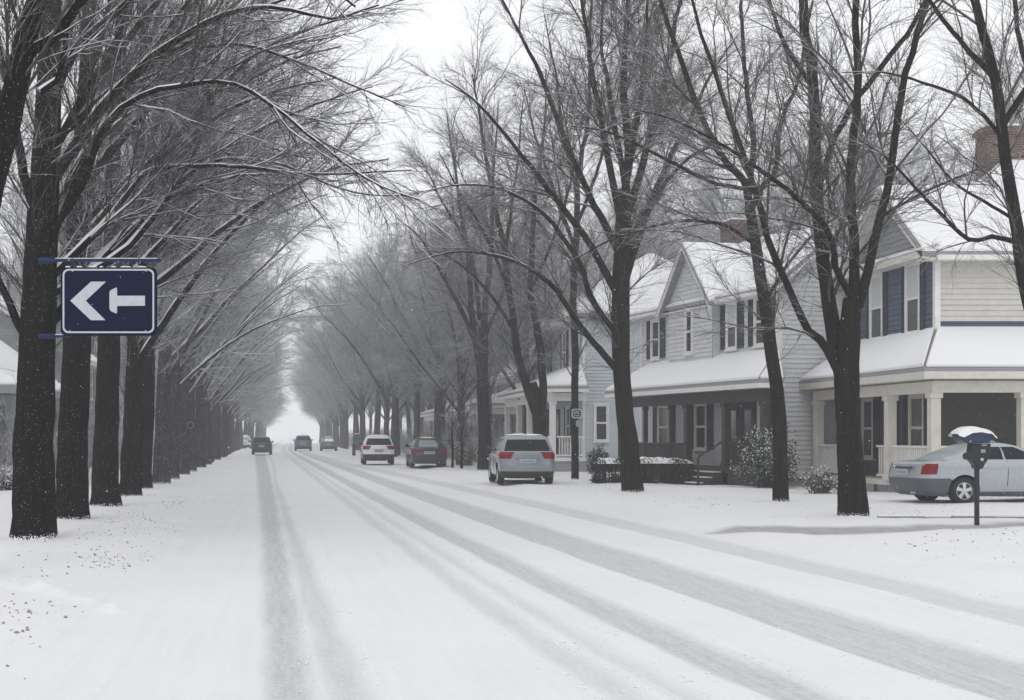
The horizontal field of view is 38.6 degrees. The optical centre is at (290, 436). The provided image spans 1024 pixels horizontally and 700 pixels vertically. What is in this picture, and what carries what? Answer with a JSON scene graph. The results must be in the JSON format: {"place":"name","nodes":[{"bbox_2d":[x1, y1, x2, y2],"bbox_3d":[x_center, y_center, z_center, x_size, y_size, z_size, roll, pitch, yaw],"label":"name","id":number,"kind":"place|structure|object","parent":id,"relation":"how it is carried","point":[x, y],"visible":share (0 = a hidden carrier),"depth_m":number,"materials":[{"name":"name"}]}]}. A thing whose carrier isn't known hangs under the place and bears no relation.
{"place":"outdoors","nodes":[
{"label":"outdoors","id":0,"kind":"place"},
{"bbox_2d":[0,438,285,663],"bbox_3d":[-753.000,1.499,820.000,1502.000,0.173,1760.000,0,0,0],"label":"verge","id":1,"kind":"structure","parent":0,"point":[60,589],"depth_m":19.80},
{"bbox_2d":[0,463,12,490],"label":"shrub","id":2,"kind":"object","parent":1,"relation":"on","point":[8,484],"visible":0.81,"depth_m":40.22,"materials":[{"name":"grey plant"}]},
{"bbox_2d":[0,340,60,477],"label":"house","id":3,"kind":"structure","parent":1,"relation":"on","point":[8,362],"depth_m":47.20,"materials":[{"name":"grey"}]},
{"bbox_2d":[0,155,60,333],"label":"street tree","id":4,"kind":"object","parent":1,"relation":"on","point":[10,236],"visible":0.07,"depth_m":73.47,"materials":[{"name":"grey plant"}]},
{"bbox_2d":[0,67,94,378],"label":"street tree","id":5,"kind":"object","parent":1,"relation":"on","point":[59,342],"visible":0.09,"depth_m":60.93,"materials":[{"name":"grey plant"}]},
{"bbox_2d":[0,295,96,458],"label":"house","id":6,"kind":"structure","parent":1,"relation":"on","point":[5,337],"depth_m":65.99,"materials":[{"name":"grey"}]},
{"bbox_2d":[0,232,122,356],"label":"street tree","id":7,"kind":"object","parent":1,"relation":"on","point":[92,344],"depth_m":91.25,"materials":[{"name":"grey plant"}]},
{"bbox_2d":[0,375,154,489],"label":"undergrowth","id":8,"kind":"object","parent":1,"relation":"on","point":[7,454],"visible":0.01,"depth_m":44.05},
{"bbox_2d":[91,305,158,410],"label":"street tree","id":9,"kind":"object","parent":1,"relation":"on","point":[122,368],"visible":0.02,"depth_m":86.50,"materials":[{"name":"grey plant"}]},
{"bbox_2d":[14,2,346,488],"bbox_3d":[-2.466,-6.003,40.839,10.749,15.521,6.612,0,0,42],"label":"street tree","id":10,"kind":"object","parent":1,"relation":"on","point":[149,410],"visible":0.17,"depth_m":41.12,"materials":[{"name":"black plant"}]},
{"bbox_2d":[0,0,365,207],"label":"street tree","id":11,"kind":"object","parent":1,"relation":"on","point":[27,45],"visible":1,"depth_m":15.71,"materials":[{"name":"black plant"}]},
{"bbox_2d":[6,0,377,495],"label":"street tree","id":12,"kind":"object","parent":1,"relation":"on","point":[130,483],"visible":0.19,"depth_m":36.34,"materials":[{"name":"black plant"}]},
{"bbox_2d":[0,0,416,519],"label":"street tree","id":13,"kind":"object","parent":1,"relation":"on","point":[72,494],"visible":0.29,"depth_m":26.28,"materials":[{"name":"black plant"}]},
{"bbox_2d":[96,26,357,484],"bbox_3d":[-3.091,-6.329,45.089,9.595,16.172,8.378,0,0,17],"label":"street tree","id":14,"kind":"object","parent":1,"relation":"on","point":[161,466],"visible":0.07,"depth_m":46.29,"materials":[{"name":"black plant"}]},
{"bbox_2d":[58,0,413,506],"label":"street tree","id":15,"kind":"object","parent":1,"relation":"on","point":[105,482],"visible":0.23,"depth_m":31.24,"materials":[{"name":"black plant"}]},
{"bbox_2d":[0,0,478,539],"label":"street tree","id":16,"kind":"object","parent":1,"relation":"on","point":[34,514],"visible":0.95,"depth_m":21.39,"materials":[{"name":"black plant"}]},
{"bbox_2d":[38,257,160,338],"bbox_3d":[-2.831,-2.052,21.304,1.819,1.213,0.312,0,0,0],"label":"street sign","id":17,"kind":"object","parent":16,"relation":"attached to","point":[122,300],"visible":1,"depth_m":21.16,"materials":[{"name":"metal"}]},
{"bbox_2d":[121,23,359,479],"bbox_3d":[-1.010,-6.587,51.592,8.990,16.689,9.392,0,0,-35],"label":"street tree","id":18,"kind":"object","parent":1,"relation":"on","point":[177,384],"visible":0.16,"depth_m":51.55,"materials":[{"name":"grey plant"}]},
{"bbox_2d":[157,147,331,474],"bbox_3d":[-2.809,-5.687,56.922,8.820,14.867,7.724,0,0,-12],"label":"street tree","id":19,"kind":"object","parent":1,"relation":"on","point":[186,392],"visible":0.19,"depth_m":57.36,"materials":[{"name":"grey plant"}]},
{"bbox_2d":[158,130,341,471],"bbox_3d":[-2.822,-6.818,61.881,10.141,17.177,8.960,0,0,-9],"label":"street tree","id":20,"kind":"object","parent":1,"relation":"on","point":[192,456],"visible":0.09,"depth_m":62.36,"materials":[{"name":"grey plant"}]},
{"bbox_2d":[208,273,302,461],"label":"street tree","id":21,"kind":"object","parent":1,"relation":"on","point":[225,401],"visible":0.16,"depth_m":83.33,"materials":[{"name":"grey plant"}]},
{"bbox_2d":[224,356,287,451],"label":"street tree","id":22,"kind":"object","parent":1,"relation":"on","point":[233,431],"visible":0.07,"depth_m":144.07,"materials":[{"name":"grey plant"}]},
{"bbox_2d":[180,219,334,466],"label":"street tree","id":23,"kind":"object","parent":1,"relation":"on","point":[199,424],"visible":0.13,"depth_m":69.57,"materials":[{"name":"grey plant"}]},
{"bbox_2d":[211,278,303,457],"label":"street tree","id":24,"kind":"object","parent":1,"relation":"on","point":[224,412],"visible":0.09,"depth_m":105.24,"materials":[{"name":"grey plant"}]},
{"bbox_2d":[221,285,296,453],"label":"street tree","id":25,"kind":"object","parent":1,"relation":"on","point":[229,434],"visible":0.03,"depth_m":120.38,"materials":[{"name":"grey plant"}]},
{"bbox_2d":[203,220,317,464],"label":"street tree","id":26,"kind":"object","parent":1,"relation":"on","point":[207,439],"visible":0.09,"depth_m":77.21,"materials":[{"name":"grey plant"}]},
{"bbox_2d":[234,346,288,450],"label":"street tree","id":27,"kind":"object","parent":1,"relation":"on","point":[236,434],"visible":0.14,"depth_m":153.01,"materials":[{"name":"grey plant"}]},
{"bbox_2d":[222,280,303,416],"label":"street tree","id":28,"kind":"object","parent":1,"relation":"on","point":[260,404],"visible":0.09,"depth_m":125.45,"materials":[{"name":"grey plant"}]},
{"bbox_2d":[209,238,318,459],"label":"street tree","id":29,"kind":"object","parent":1,"relation":"on","point":[216,428],"visible":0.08,"depth_m":92.35,"materials":[{"name":"grey plant"}]},
{"bbox_2d":[219,222,320,455],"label":"street tree","id":30,"kind":"object","parent":1,"relation":"on","point":[237,386],"visible":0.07,"depth_m":98.82,"materials":[{"name":"grey plant"}]},
{"bbox_2d":[243,354,297,447],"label":"street tree","id":31,"kind":"object","parent":1,"relation":"on","point":[245,428],"visible":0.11,"depth_m":188.52,"materials":[{"name":"grey plant"}]},
{"bbox_2d":[226,239,325,455],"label":"street tree","id":32,"kind":"object","parent":1,"relation":"on","point":[229,407],"visible":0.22,"depth_m":111.35,"materials":[{"name":"grey plant"}]},
{"bbox_2d":[2,481,1020,678],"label":"leaf litter","id":33,"kind":"object","parent":1,"relation":"on","point":[29,610],"visible":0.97,"depth_m":18.62,"materials":[{"name":"grey"}]},
{"bbox_2d":[0,438,1023,699],"bbox_3d":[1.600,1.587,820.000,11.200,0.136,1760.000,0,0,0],"label":"road","id":34,"kind":"structure","parent":0,"point":[194,608],"depth_m":13.16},
{"bbox_2d":[251,436,273,454],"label":"moving car","id":35,"kind":"object","parent":34,"relation":"on","point":[261,444],"visible":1,"depth_m":125.88,"materials":[{"name":"grey paint"}]},
{"bbox_2d":[293,435,312,450],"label":"moving car","id":36,"kind":"object","parent":34,"relation":"on","point":[302,441],"visible":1,"depth_m":158.72,"materials":[{"name":"grey paint"}]},
{"bbox_2d":[319,436,337,450],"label":"parked car","id":37,"kind":"object","parent":34,"relation":"on","point":[328,442],"visible":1,"depth_m":159.64,"materials":[{"name":"grey paint"}]},
{"bbox_2d":[359,434,394,463],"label":"parked car","id":38,"kind":"object","parent":34,"relation":"on","point":[378,447],"visible":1,"depth_m":80.20,"materials":[{"name":"white paint"}]},
{"bbox_2d":[274,492,1023,699],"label":"slush crumbs","id":39,"kind":"object","parent":34,"relation":"on","point":[638,686],"visible":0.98,"depth_m":12.99,"materials":[{"name":"white"}]},
{"bbox_2d":[0,0,1023,437],"label":"sky","id":40,"kind":"structure","parent":0,"point":[430,39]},
{"bbox_2d":[9,0,1018,611],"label":"falling snow","id":41,"kind":"structure","parent":0,"point":[519,322],"depth_m":20.56,"materials":[{"name":"snow"}]},
{"bbox_2d":[311,438,1023,597],"bbox_3d":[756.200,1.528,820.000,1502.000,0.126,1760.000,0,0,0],"label":"verge","id":42,"kind":"structure","parent":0,"point":[864,538],"depth_m":25.65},
{"bbox_2d":[283,306,336,407],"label":"street tree","id":43,"kind":"object","parent":42,"relation":"on","point":[313,379],"visible":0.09,"depth_m":199.02,"materials":[{"name":"grey plant"}]},
{"bbox_2d":[287,356,337,438],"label":"street tree","id":44,"kind":"object","parent":42,"relation":"on","point":[332,420],"visible":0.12,"depth_m":215.17,"materials":[{"name":"grey plant"}]},
{"bbox_2d":[283,364,371,446],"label":"street tree","id":45,"kind":"object","parent":42,"relation":"on","point":[335,418],"visible":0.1,"depth_m":209.35,"materials":[{"name":"grey plant"}]},
{"bbox_2d":[274,285,385,450],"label":"street tree","id":46,"kind":"object","parent":42,"relation":"on","point":[356,420],"visible":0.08,"depth_m":157.95,"materials":[{"name":"grey plant"}]},
{"bbox_2d":[293,348,372,448],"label":"street tree","id":47,"kind":"object","parent":42,"relation":"on","point":[322,377],"visible":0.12,"depth_m":183.85,"materials":[{"name":"grey plant"}]},
{"bbox_2d":[299,322,367,434],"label":"street tree","id":48,"kind":"object","parent":42,"relation":"on","point":[352,408],"visible":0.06,"depth_m":166.92,"materials":[{"name":"grey plant"}]},
{"bbox_2d":[286,293,384,413],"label":"street tree","id":49,"kind":"object","parent":42,"relation":"on","point":[316,344],"visible":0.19,"depth_m":149.16,"materials":[{"name":"grey plant"}]},
{"bbox_2d":[299,255,375,451],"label":"street tree","id":50,"kind":"object","parent":42,"relation":"on","point":[361,406],"visible":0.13,"depth_m":140.89,"materials":[{"name":"grey plant"}]},
{"bbox_2d":[313,324,373,448],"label":"street tree","id":51,"kind":"object","parent":42,"relation":"on","point":[346,432],"visible":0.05,"depth_m":175.60,"materials":[{"name":"grey plant"}]},
{"bbox_2d":[295,222,416,434],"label":"street tree","id":52,"kind":"object","parent":42,"relation":"on","point":[377,420],"visible":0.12,"depth_m":132.24,"materials":[{"name":"grey plant"}]},
{"bbox_2d":[311,242,406,435],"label":"street tree","id":53,"kind":"object","parent":42,"relation":"on","point":[386,417],"visible":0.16,"depth_m":121.68,"materials":[{"name":"grey plant"}]},
{"bbox_2d":[282,231,452,456],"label":"street tree","id":54,"kind":"object","parent":42,"relation":"on","point":[394,415],"visible":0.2,"depth_m":105.48,"materials":[{"name":"grey plant"}]},
{"bbox_2d":[281,211,475,455],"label":"street tree","id":55,"kind":"object","parent":42,"relation":"on","point":[398,427],"visible":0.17,"depth_m":113.60,"materials":[{"name":"grey plant"}]},
{"bbox_2d":[330,219,449,439],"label":"street tree","id":56,"kind":"object","parent":42,"relation":"on","point":[417,407],"visible":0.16,"depth_m":98.61,"materials":[{"name":"grey plant"}]},
{"bbox_2d":[405,436,446,467],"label":"parked car","id":57,"kind":"object","parent":42,"relation":"on","point":[422,450],"visible":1,"depth_m":71.65,"materials":[{"name":"grey paint"}]},
{"bbox_2d":[336,200,525,440],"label":"street tree","id":58,"kind":"object","parent":42,"relation":"on","point":[438,399],"visible":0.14,"depth_m":83.78,"materials":[{"name":"grey plant"}]},
{"bbox_2d":[363,203,503,405],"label":"street tree","id":59,"kind":"object","parent":42,"relation":"on","point":[393,269],"visible":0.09,"depth_m":91.10,"materials":[{"name":"grey plant"}]},
{"bbox_2d":[339,416,532,462],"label":"undergrowth","id":60,"kind":"object","parent":42,"relation":"on","point":[408,440],"visible":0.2,"depth_m":103.52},
{"bbox_2d":[396,364,492,443],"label":"street tree","id":61,"kind":"object","parent":42,"relation":"on","point":[444,412],"visible":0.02,"depth_m":107.27,"materials":[{"name":"grey plant"}]},
{"bbox_2d":[420,371,477,455],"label":"house","id":62,"kind":"structure","parent":42,"relation":"on","point":[428,415],"depth_m":116.67,"materials":[{"name":"grey"}]},
{"bbox_2d":[437,379,477,468],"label":"young tree","id":63,"kind":"object","parent":42,"relation":"on","point":[460,430],"visible":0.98,"depth_m":67.93,"materials":[{"name":"grey plant"}]},
{"bbox_2d":[363,76,552,470],"bbox_3d":[7.692,-7.499,65.301,9.313,18.363,5.507,0,0,0],"label":"street tree","id":64,"kind":"object","parent":42,"relation":"on","point":[484,422],"visible":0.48,"depth_m":64.89,"materials":[{"name":"grey plant"}]},
{"bbox_2d":[441,392,475,467],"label":"young tree","id":65,"kind":"object","parent":42,"relation":"on","point":[451,440],"visible":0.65,"depth_m":69.99,"materials":[{"name":"grey plant"}]},
{"bbox_2d":[308,183,611,464],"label":"street tree","id":66,"kind":"object","parent":42,"relation":"on","point":[459,371],"visible":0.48,"depth_m":75.62,"materials":[{"name":"grey plant"}]},
{"bbox_2d":[451,438,477,465],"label":"shrub","id":67,"kind":"object","parent":42,"relation":"on","point":[470,454],"visible":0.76,"depth_m":73.87,"materials":[{"name":"grey plant"}]},
{"bbox_2d":[379,203,581,450],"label":"street tree","id":68,"kind":"object","parent":42,"relation":"on","point":[489,386],"visible":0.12,"depth_m":79.81,"materials":[{"name":"grey plant"}]},
{"bbox_2d":[389,1,584,437],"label":"street tree","id":69,"kind":"object","parent":42,"relation":"on","point":[535,396],"visible":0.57,"depth_m":55.93,"materials":[{"name":"grey plant"}]},
{"bbox_2d":[451,345,534,461],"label":"house","id":70,"kind":"structure","parent":42,"relation":"on","point":[498,410],"depth_m":87.88,"materials":[{"name":"grey"}]},
{"bbox_2d":[487,432,554,484],"bbox_3d":[7.720,0.701,48.202,2.091,1.729,4.547,0,0,3],"label":"parked car","id":71,"kind":"object","parent":42,"relation":"on","point":[524,455],"visible":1,"depth_m":46.12,"materials":[{"name":"silver metal"}]},
{"bbox_2d":[385,184,665,433],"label":"street tree","id":72,"kind":"object","parent":42,"relation":"on","point":[529,370],"visible":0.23,"depth_m":69.23,"materials":[{"name":"grey plant"}]},
{"bbox_2d":[456,152,677,319],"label":"street tree","id":73,"kind":"object","parent":42,"relation":"on","point":[584,215],"visible":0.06,"depth_m":77.91,"materials":[{"name":"grey plant"}]},
{"bbox_2d":[361,0,783,491],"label":"street tree","id":74,"kind":"object","parent":42,"relation":"on","point":[618,362],"visible":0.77,"depth_m":39.17,"materials":[{"name":"grey plant"}]},
{"bbox_2d":[498,0,646,479],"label":"street tree","id":75,"kind":"object","parent":42,"relation":"on","point":[578,217],"visible":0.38,"depth_m":50.91,"materials":[{"name":"grey plant"}]},
{"bbox_2d":[497,246,673,471],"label":"house","id":76,"kind":"structure","parent":42,"relation":"on","point":[598,425],"depth_m":61.99,"materials":[{"name":"grey"}]},
{"bbox_2d":[593,403,609,442],"bbox_3d":[13.450,-0.595,61.935,0.730,1.710,0.130,0,0,0],"label":"window","id":77,"kind":"structure","parent":76,"relation":"in","point":[601,413],"depth_m":61.93,"materials":[{"name":"white paint"}]},
{"bbox_2d":[584,443,609,473],"bbox_3d":[12.546,0.905,58.057,1.244,1.420,1.391,0,0,0],"label":"shrub","id":78,"kind":"object","parent":42,"relation":"on","point":[599,453],"visible":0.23,"depth_m":57.86,"materials":[{"name":"grey plant"}]},
{"bbox_2d":[588,455,620,483],"bbox_3d":[10.350,1.161,46.869,1.073,1.149,1.147,0,0,0],"label":"hedge","id":79,"kind":"object","parent":42,"relation":"on","point":[599,465],"visible":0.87,"depth_m":46.51,"materials":[{"name":"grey plant"}]},
{"bbox_2d":[549,149,778,283],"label":"street tree","id":80,"kind":"object","parent":42,"relation":"on","point":[663,209],"visible":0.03,"depth_m":91.02,"materials":[{"name":"grey plant"}]},
{"bbox_2d":[640,456,694,483],"bbox_3d":[11.936,1.221,46.598,2.446,1.182,1.512,0,0,0],"label":"hedge","id":81,"kind":"object","parent":42,"relation":"on","point":[676,465],"visible":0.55,"depth_m":46.10,"materials":[{"name":"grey plant"}]},
{"bbox_2d":[605,211,863,485],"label":"house","id":82,"kind":"structure","parent":42,"relation":"on","point":[689,409],"depth_m":47.59,"materials":[{"name":"grey"}]},
{"bbox_2d":[649,318,661,360],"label":"window","id":83,"kind":"structure","parent":82,"relation":"in","point":[654,323],"depth_m":53.41,"materials":[{"name":"white paint"}]},
{"bbox_2d":[657,406,667,442],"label":"window","id":84,"kind":"structure","parent":82,"relation":"in","point":[662,411],"depth_m":52.81,"materials":[{"name":"glass"}]},
{"bbox_2d":[683,307,693,355],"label":"window","id":85,"kind":"structure","parent":82,"relation":"in","point":[688,348],"depth_m":49.99,"materials":[{"name":"white paint"}]},
{"bbox_2d":[693,404,706,451],"bbox_3d":[14.249,-0.345,49.722,0.130,1.710,0.980,0,0,-10],"label":"window","id":86,"kind":"structure","parent":82,"relation":"in","point":[700,410],"depth_m":49.78,"materials":[{"name":"glass"}]},
{"bbox_2d":[724,302,738,351],"bbox_3d":[14.637,-3.670,47.504,0.130,1.660,0.830,0,0,-10],"label":"window","id":87,"kind":"structure","parent":82,"relation":"in","point":[730,342],"depth_m":47.55,"materials":[{"name":"white paint"}]},
{"bbox_2d":[731,403,738,466],"bbox_3d":[14.636,-0.070,47.554,0.110,2.100,1.100,0,0,-10],"label":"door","id":88,"kind":"structure","parent":82,"relation":"in","point":[735,406],"depth_m":47.32,"materials":[{"name":"grey"}]},
{"bbox_2d":[739,402,754,466],"bbox_3d":[14.828,-0.070,46.471,0.110,2.100,1.000,0,0,-10],"label":"door","id":89,"kind":"structure","parent":82,"relation":"in","point":[745,408],"depth_m":46.62,"materials":[{"name":"grey"}]},
{"bbox_2d":[752,298,763,347],"bbox_3d":[14.970,-3.670,45.635,0.130,1.660,0.830,0,0,-10],"label":"window","id":90,"kind":"structure","parent":82,"relation":"in","point":[758,340],"depth_m":45.84,"materials":[{"name":"glass"}]},
{"bbox_2d":[599,87,906,258],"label":"street tree","id":91,"kind":"object","parent":42,"relation":"on","point":[727,189],"visible":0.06,"depth_m":76.82,"materials":[{"name":"grey plant"}]},
{"bbox_2d":[558,0,957,501],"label":"street tree","id":92,"kind":"object","parent":42,"relation":"on","point":[780,488],"visible":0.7,"depth_m":33.47,"materials":[{"name":"grey plant"}]},
{"bbox_2d":[730,422,800,487],"bbox_3d":[13.991,0.587,42.224,1.895,2.052,2.244,0,0,-15],"label":"shrub","id":93,"kind":"object","parent":42,"relation":"on","point":[759,470],"visible":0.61,"depth_m":42.03,"materials":[{"name":"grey plant"}]},
{"bbox_2d":[546,0,1023,515],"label":"street tree","id":94,"kind":"object","parent":42,"relation":"on","point":[841,344],"visible":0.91,"depth_m":27.33,"materials":[{"name":"grey plant"}]},
{"bbox_2d":[639,68,969,265],"bbox_3d":[23.398,-6.668,59.933,17.391,16.888,11.649,0,0,-16],"label":"street tree","id":95,"kind":"object","parent":42,"relation":"on","point":[717,219],"visible":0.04,"depth_m":60.49,"materials":[{"name":"grey plant"}]},
{"bbox_2d":[795,464,837,493],"bbox_3d":[14.260,1.172,38.382,1.282,0.881,1.318,0,0,0],"label":"shrub","id":96,"kind":"object","parent":42,"relation":"on","point":[819,484],"visible":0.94,"depth_m":38.36,"materials":[{"name":"grey plant"}]},
{"bbox_2d":[799,124,1023,496],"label":"house","id":97,"kind":"structure","parent":42,"relation":"on","point":[965,354],"depth_m":39.04,"materials":[{"name":"beige wood"}]},
{"bbox_2d":[861,397,875,459],"bbox_3d":[17.535,-0.245,43.500,0.130,1.910,0.930,0,0,0],"label":"window","id":98,"kind":"structure","parent":97,"relation":"in","point":[866,411],"depth_m":43.55,"materials":[{"name":"grey glass"}]},
{"bbox_2d":[869,272,882,338],"bbox_3d":[17.535,-3.855,42.850,0.130,2.090,1.010,0,0,0],"label":"window","id":99,"kind":"structure","parent":97,"relation":"in","point":[876,284],"depth_m":42.88,"materials":[{"name":"glass"}]},
{"bbox_2d":[881,401,899,476],"bbox_3d":[17.565,0.055,41.900,0.070,2.250,1.150,0,0,0],"label":"door","id":100,"kind":"structure","parent":97,"relation":"in","point":[882,402],"depth_m":42.34,"materials":[{"name":"grey"}]},
{"bbox_2d":[904,262,919,332],"bbox_3d":[17.535,-3.895,40.350,0.130,2.110,1.010,0,0,0],"label":"window","id":101,"kind":"structure","parent":97,"relation":"in","point":[911,290],"depth_m":40.40,"materials":[{"name":"glass"}]},
{"bbox_2d":[907,394,924,459],"bbox_3d":[17.535,-0.245,40.100,0.130,1.910,1.030,0,0,0],"label":"window","id":102,"kind":"structure","parent":97,"relation":"in","point":[915,401],"depth_m":40.18,"materials":[{"name":"grey glass"}]},
{"bbox_2d":[826,23,1023,216],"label":"street tree","id":103,"kind":"object","parent":42,"relation":"on","point":[985,122],"visible":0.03,"depth_m":54.87,"materials":[{"name":"grey plant"}]},
{"bbox_2d":[831,0,1023,309],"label":"street tree","id":104,"kind":"object","parent":42,"relation":"on","point":[1001,116],"visible":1,"depth_m":24.43,"materials":[{"name":"grey plant"}]},
{"bbox_2d":[876,514,1023,518],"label":"stone edging","id":105,"kind":"object","parent":42,"relation":"on","point":[951,515],"visible":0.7,"depth_m":26.57,"materials":[{"name":"grey"}]},
{"bbox_2d":[888,441,1023,502],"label":"parked car","id":106,"kind":"object","parent":42,"relation":"on","point":[934,475],"visible":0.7,"depth_m":32.38,"materials":[{"name":"silver metal"}]},
{"bbox_2d":[897,89,1023,179],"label":"street tree","id":107,"kind":"object","parent":42,"relation":"on","point":[960,159],"visible":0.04,"depth_m":62.30,"materials":[{"name":"grey plant"}]},
{"bbox_2d":[948,426,996,524],"bbox_3d":[11.904,0.757,24.990,0.662,1.886,0.430,0,0,0],"label":"parking meter","id":108,"kind":"object","parent":42,"relation":"on","point":[976,455],"visible":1,"depth_m":24.89,"materials":[{"name":"black metal"}]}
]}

